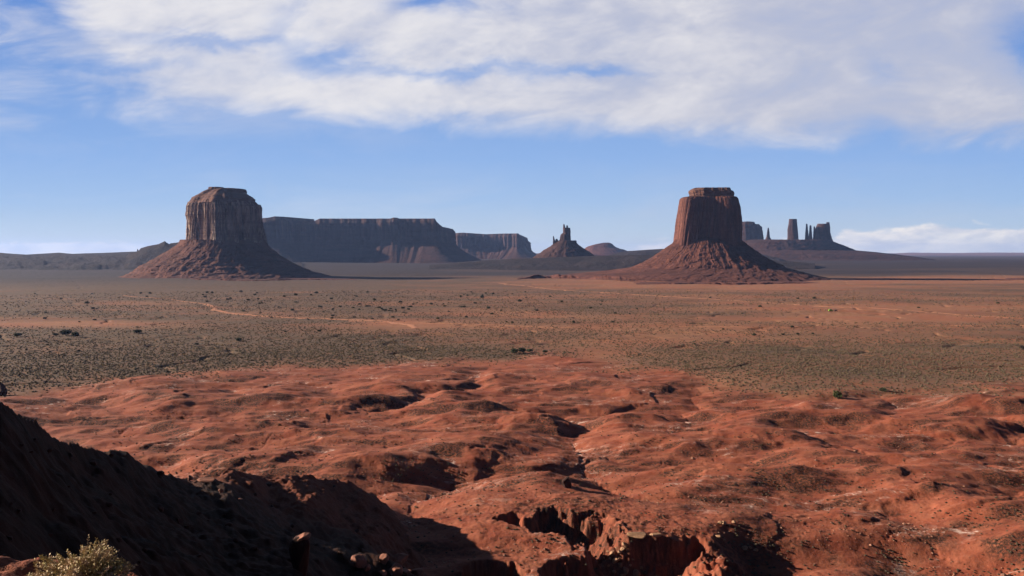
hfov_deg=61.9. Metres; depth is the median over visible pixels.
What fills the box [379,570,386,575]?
boulder
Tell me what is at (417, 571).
boulder
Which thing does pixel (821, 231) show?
rock tower
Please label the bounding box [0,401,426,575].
hillside
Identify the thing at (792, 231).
rock tower
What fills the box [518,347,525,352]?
juniper tree
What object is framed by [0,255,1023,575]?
ground
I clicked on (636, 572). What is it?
boulder
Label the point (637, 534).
rock slab
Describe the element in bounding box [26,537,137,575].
sagebrush bush
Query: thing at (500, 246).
mesa
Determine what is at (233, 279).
rock ledge
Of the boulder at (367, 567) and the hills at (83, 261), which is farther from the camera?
the hills at (83, 261)
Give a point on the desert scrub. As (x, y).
(773, 545)
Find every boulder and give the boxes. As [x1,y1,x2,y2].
[0,382,6,395]
[105,451,113,456]
[157,470,164,476]
[197,477,214,482]
[350,554,366,567]
[364,564,370,570]
[379,553,388,564]
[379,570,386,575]
[389,562,402,575]
[403,568,411,574]
[411,568,423,575]
[562,477,571,487]
[623,566,628,573]
[633,569,640,575]
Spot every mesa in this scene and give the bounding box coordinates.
[262,216,480,262]
[455,233,536,258]
[742,221,763,240]
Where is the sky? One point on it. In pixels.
(896, 125)
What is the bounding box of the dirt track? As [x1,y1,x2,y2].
[349,321,1020,327]
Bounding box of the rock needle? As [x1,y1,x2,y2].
[766,228,770,238]
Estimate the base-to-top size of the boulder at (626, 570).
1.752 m
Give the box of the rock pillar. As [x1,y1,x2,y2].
[289,532,310,575]
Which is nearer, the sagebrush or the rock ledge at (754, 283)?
the sagebrush
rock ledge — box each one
[184,278,356,280]
[517,274,646,281]
[633,281,814,284]
[853,278,1023,280]
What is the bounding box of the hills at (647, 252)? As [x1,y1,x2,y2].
[608,249,778,260]
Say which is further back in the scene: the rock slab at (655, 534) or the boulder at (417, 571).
the rock slab at (655, 534)
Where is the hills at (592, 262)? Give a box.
[429,255,814,269]
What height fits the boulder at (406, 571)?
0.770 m
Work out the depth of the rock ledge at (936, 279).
2605.15 m
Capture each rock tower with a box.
[787,219,798,239]
[813,222,832,240]
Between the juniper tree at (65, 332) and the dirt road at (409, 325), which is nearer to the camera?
the juniper tree at (65, 332)
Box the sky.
[0,0,1023,254]
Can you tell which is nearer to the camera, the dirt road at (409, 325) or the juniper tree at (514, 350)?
the juniper tree at (514, 350)
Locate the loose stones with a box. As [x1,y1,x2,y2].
[52,383,1021,575]
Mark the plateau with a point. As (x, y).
(978, 254)
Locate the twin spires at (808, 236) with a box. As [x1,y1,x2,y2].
[805,224,811,238]
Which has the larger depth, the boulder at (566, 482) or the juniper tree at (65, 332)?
the juniper tree at (65, 332)
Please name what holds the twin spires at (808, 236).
on the ridge at (806, 249)
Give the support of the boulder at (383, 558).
on the hillside
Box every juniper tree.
[60,329,71,335]
[71,331,78,336]
[510,348,517,353]
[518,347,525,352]
[832,390,842,398]
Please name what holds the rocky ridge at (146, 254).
on the ground
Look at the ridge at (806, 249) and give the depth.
6300.53 m
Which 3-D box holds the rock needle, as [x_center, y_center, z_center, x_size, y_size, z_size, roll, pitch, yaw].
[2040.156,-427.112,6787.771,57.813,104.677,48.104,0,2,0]
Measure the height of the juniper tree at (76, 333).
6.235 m
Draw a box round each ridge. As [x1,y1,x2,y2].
[126,241,177,263]
[744,239,934,260]
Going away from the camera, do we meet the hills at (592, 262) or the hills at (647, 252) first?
the hills at (592, 262)
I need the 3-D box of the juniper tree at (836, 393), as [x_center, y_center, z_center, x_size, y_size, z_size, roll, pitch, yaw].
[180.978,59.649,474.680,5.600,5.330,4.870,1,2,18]
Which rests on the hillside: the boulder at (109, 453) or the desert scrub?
the boulder at (109, 453)
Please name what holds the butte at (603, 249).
on the ground
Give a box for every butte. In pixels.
[120,187,329,278]
[563,187,830,281]
[585,243,625,255]
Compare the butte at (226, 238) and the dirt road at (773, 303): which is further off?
the butte at (226, 238)
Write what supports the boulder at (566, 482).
on the ground
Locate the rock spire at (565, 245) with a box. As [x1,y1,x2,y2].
[533,224,593,257]
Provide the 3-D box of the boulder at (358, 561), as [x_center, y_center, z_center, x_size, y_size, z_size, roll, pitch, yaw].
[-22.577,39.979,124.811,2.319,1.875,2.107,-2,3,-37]
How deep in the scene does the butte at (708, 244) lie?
2651.07 m
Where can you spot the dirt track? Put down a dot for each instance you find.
(721, 326)
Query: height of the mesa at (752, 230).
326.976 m
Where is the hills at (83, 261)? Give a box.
[0,251,301,269]
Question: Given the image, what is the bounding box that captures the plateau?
[536,253,1023,255]
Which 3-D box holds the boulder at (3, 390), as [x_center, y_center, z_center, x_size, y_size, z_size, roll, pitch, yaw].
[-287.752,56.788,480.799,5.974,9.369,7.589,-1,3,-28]
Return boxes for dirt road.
[203,304,419,328]
[502,283,1022,318]
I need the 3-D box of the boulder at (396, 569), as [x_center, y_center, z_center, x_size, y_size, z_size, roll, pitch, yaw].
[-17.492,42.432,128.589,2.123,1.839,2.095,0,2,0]
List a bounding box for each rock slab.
[626,532,645,537]
[649,533,660,536]
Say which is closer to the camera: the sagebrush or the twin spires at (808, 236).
the sagebrush
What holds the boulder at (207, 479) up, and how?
on the hillside
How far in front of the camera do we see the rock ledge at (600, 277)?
2540.38 m
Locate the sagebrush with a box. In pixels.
[0,289,1023,400]
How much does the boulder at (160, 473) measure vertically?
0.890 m
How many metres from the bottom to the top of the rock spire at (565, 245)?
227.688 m
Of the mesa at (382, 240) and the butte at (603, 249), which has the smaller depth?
the mesa at (382, 240)
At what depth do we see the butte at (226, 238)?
2781.07 m
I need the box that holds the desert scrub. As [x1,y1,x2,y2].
[17,359,1023,575]
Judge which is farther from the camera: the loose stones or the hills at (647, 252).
the hills at (647, 252)
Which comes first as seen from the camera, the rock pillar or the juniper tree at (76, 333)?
the rock pillar
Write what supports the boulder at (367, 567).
on the hillside

